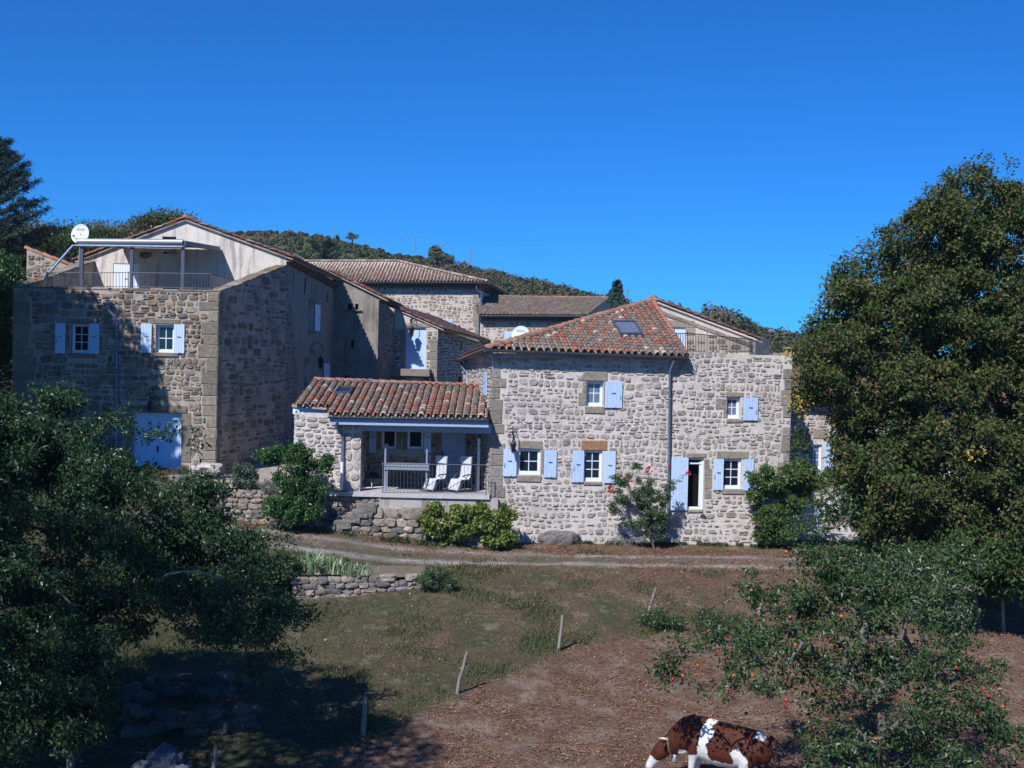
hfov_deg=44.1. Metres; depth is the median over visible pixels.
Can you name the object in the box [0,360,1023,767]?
ground
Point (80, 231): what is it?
satellite dish
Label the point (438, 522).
bush
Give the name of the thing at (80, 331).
window
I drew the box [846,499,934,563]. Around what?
willow shrub
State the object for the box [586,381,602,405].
window
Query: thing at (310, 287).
gabled house
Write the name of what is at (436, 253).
tree
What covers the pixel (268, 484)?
lavender
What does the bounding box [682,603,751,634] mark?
bramble
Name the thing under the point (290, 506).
leafy shrub
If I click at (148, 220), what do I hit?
oak tree
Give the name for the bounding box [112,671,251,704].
ruined wall
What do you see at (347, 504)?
retaining wall
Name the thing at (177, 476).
rough stone bank
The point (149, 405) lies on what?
wall lantern
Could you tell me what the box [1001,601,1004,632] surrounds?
fence post
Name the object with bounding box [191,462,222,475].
boulder
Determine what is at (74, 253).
tree
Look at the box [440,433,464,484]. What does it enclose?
door
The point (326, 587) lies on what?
garden wall
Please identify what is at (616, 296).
conifer
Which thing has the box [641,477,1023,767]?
apple tree
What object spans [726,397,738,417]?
window
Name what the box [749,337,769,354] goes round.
terrace railing
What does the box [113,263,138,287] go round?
terrace door
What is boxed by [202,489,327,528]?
dry stone wall
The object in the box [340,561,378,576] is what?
iris clump
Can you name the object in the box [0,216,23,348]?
tree
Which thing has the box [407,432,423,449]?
window
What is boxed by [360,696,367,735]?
fence post
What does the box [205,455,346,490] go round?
path
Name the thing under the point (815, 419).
house
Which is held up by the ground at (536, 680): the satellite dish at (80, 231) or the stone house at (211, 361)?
the stone house at (211, 361)
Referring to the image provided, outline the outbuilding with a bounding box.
[24,245,73,279]
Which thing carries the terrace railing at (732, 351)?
on the front house at (581, 405)
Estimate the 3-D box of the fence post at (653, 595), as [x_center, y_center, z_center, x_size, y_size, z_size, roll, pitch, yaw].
[4.087,6.479,37.108,0.322,1.015,0.086,1,1,6]
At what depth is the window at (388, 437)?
47.57 m
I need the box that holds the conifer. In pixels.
[605,279,628,308]
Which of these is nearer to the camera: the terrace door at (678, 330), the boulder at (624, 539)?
the boulder at (624, 539)
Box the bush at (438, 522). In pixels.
[415,500,521,547]
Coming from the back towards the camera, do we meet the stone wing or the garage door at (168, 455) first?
the stone wing
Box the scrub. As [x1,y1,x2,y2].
[231,229,888,363]
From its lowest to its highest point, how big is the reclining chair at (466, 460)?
1.270 m
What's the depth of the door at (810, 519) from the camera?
50.26 m
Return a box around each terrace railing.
[46,271,233,289]
[676,332,752,352]
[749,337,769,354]
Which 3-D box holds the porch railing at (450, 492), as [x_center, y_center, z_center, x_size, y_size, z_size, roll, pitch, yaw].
[-2.728,3.358,44.424,3.680,1.188,0.035,1,1,0]
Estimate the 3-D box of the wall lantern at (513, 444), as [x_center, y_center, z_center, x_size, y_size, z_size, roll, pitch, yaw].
[0.025,1.993,44.897,0.256,0.996,0.501,1,1,-15]
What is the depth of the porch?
45.45 m
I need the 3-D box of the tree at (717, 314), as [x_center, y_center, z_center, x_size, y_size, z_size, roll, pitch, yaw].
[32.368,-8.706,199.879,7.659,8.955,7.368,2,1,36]
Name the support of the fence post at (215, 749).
on the ground at (536, 680)
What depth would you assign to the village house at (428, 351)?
71.50 m
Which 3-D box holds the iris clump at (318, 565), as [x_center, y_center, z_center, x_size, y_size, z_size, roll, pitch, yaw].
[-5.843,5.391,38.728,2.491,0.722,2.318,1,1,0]
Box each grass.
[1,484,1023,767]
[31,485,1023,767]
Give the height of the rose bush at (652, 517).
3.158 m
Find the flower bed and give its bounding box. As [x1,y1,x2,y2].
[227,564,427,576]
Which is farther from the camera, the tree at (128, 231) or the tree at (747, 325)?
the tree at (747, 325)
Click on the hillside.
(307, 244)
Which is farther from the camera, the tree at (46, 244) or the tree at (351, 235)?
the tree at (351, 235)
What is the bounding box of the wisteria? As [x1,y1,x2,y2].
[743,456,832,547]
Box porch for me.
[292,377,497,518]
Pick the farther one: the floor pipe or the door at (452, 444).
the door at (452, 444)
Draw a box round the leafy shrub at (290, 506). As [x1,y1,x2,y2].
[250,439,336,529]
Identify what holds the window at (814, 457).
in the house at (815, 419)
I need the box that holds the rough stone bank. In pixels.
[167,474,193,504]
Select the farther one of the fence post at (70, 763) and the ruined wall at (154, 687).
the ruined wall at (154, 687)
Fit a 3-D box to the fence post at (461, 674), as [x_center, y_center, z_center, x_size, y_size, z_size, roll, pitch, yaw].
[-1.205,6.965,30.180,0.310,1.160,0.086,1,1,6]
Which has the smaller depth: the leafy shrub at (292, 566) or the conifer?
the leafy shrub at (292, 566)
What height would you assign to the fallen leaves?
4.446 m
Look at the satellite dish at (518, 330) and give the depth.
82.55 m
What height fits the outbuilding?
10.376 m
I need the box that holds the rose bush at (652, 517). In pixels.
[607,460,690,548]
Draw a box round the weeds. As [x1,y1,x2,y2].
[316,528,832,550]
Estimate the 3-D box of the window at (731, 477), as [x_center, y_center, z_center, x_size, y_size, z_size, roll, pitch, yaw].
[8.030,3.290,46.431,0.721,1.087,0.115,1,1,-4]
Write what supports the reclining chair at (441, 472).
on the porch
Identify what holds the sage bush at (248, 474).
on the path
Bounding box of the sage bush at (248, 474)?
[224,462,263,489]
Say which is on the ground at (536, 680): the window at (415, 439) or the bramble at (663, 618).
the bramble at (663, 618)
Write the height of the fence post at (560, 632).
1.142 m
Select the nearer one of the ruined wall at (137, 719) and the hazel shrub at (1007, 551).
the ruined wall at (137, 719)
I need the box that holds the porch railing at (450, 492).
[382,463,485,494]
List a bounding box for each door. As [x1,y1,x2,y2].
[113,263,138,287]
[134,412,181,468]
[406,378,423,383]
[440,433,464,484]
[673,328,685,346]
[807,504,820,530]
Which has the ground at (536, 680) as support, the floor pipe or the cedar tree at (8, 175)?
the cedar tree at (8, 175)
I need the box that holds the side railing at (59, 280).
[47,273,75,285]
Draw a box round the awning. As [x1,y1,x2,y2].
[41,238,219,288]
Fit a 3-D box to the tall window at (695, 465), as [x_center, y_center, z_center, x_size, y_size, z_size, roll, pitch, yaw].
[6.659,3.634,46.391,0.649,1.903,0.370,1,1,-8]
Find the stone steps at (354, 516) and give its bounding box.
[326,502,378,532]
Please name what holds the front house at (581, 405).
on the ground at (536, 680)
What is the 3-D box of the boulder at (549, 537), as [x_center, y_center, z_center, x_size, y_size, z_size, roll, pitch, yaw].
[1.682,5.614,45.487,1.533,0.764,0.660,1,1,0]
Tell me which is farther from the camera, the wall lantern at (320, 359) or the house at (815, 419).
the wall lantern at (320, 359)
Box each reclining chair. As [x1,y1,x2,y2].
[419,455,452,491]
[443,456,478,491]
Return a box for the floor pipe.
[362,483,383,488]
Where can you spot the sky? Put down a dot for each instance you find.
(690, 153)
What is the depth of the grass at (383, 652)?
33.33 m
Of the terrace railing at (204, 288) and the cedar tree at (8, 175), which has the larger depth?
the cedar tree at (8, 175)
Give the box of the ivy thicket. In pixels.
[0,248,31,402]
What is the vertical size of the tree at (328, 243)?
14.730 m
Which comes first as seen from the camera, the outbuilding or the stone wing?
the outbuilding
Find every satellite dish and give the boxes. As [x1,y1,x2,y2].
[71,224,88,266]
[512,326,528,336]
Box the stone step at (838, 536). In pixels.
[794,531,861,540]
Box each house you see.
[12,261,285,476]
[72,214,340,449]
[305,259,508,341]
[328,269,403,383]
[386,304,489,384]
[457,298,792,546]
[649,295,765,354]
[788,366,1022,542]
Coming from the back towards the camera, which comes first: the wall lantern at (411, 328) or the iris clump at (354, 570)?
the wall lantern at (411, 328)
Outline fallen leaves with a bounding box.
[4,487,1023,767]
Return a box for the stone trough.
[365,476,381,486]
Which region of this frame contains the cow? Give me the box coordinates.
[646,714,776,767]
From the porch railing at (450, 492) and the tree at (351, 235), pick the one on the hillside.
the tree at (351, 235)
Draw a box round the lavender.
[258,476,283,491]
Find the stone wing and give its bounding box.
[476,295,610,355]
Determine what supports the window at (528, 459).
in the front house at (581, 405)
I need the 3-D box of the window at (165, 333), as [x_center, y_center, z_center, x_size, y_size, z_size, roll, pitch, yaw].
[-12.905,-1.692,47.173,0.675,1.027,0.062,1,1,0]
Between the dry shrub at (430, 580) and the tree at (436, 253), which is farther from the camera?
the tree at (436, 253)
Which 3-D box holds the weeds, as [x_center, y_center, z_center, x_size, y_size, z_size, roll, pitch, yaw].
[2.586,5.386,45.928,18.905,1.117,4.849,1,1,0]
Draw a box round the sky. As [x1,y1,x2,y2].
[0,0,1023,353]
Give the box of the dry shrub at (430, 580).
[412,561,460,593]
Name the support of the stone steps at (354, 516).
on the ground at (536, 680)
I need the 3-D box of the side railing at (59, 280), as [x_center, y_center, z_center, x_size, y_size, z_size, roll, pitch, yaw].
[-17.434,-3.924,48.941,0.044,0.685,3.035,1,1,0]
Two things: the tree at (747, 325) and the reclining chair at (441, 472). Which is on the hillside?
the tree at (747, 325)
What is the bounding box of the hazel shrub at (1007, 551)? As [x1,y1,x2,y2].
[897,522,1023,628]
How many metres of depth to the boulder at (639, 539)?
45.68 m
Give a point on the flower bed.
(400, 571)
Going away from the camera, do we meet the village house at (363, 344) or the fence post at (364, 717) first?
the fence post at (364, 717)
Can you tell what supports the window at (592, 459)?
in the front house at (581, 405)
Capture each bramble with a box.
[630,599,687,631]
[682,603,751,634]
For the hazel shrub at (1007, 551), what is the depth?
34.53 m
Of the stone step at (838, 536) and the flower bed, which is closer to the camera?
the flower bed
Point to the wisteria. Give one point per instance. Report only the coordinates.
(764, 477)
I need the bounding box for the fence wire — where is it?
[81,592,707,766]
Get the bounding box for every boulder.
[131,742,192,767]
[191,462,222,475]
[538,530,579,544]
[611,534,632,544]
[633,536,648,544]
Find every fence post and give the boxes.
[66,744,73,767]
[211,744,217,767]
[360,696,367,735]
[456,652,468,693]
[557,614,563,651]
[648,588,656,617]
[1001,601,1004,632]
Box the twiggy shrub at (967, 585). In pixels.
[835,540,985,642]
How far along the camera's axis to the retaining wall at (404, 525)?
44.26 m
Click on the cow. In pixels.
(697, 739)
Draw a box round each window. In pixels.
[72,324,88,352]
[157,325,173,352]
[382,431,396,449]
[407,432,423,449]
[518,449,539,473]
[583,450,601,480]
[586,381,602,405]
[687,458,703,508]
[723,459,740,488]
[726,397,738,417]
[807,444,820,469]
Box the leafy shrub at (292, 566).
[257,547,304,591]
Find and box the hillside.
[11,234,1008,369]
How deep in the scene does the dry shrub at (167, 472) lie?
45.73 m
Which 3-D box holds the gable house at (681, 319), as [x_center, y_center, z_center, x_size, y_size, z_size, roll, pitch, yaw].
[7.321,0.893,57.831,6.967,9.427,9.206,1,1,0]
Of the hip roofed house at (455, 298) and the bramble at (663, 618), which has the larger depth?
the hip roofed house at (455, 298)
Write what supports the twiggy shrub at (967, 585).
on the ground at (536, 680)
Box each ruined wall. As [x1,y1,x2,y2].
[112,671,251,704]
[117,702,264,737]
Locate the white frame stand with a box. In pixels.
[382,444,430,490]
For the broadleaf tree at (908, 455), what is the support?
on the ground at (536, 680)
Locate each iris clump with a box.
[298,550,359,574]
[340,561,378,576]
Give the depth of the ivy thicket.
48.62 m
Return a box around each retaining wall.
[322,496,382,531]
[344,506,498,548]
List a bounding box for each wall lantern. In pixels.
[147,386,155,411]
[310,342,323,369]
[408,312,415,337]
[508,426,516,452]
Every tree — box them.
[0,136,70,382]
[0,212,70,280]
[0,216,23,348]
[0,377,330,767]
[16,216,127,264]
[69,219,147,250]
[120,204,212,233]
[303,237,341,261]
[345,232,358,242]
[428,245,454,265]
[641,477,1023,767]
[695,300,741,326]
[722,309,757,333]
[779,149,1023,604]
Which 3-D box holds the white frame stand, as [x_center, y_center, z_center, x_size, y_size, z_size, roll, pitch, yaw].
[-3.805,2.989,45.496,1.674,1.669,1.002,1,1,0]
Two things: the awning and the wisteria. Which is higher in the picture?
the awning
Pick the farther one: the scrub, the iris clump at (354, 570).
the scrub
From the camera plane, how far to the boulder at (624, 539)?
45.58 m
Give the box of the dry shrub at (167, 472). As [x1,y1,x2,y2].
[154,466,187,482]
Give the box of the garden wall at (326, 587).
[289,573,426,599]
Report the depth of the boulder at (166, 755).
22.56 m

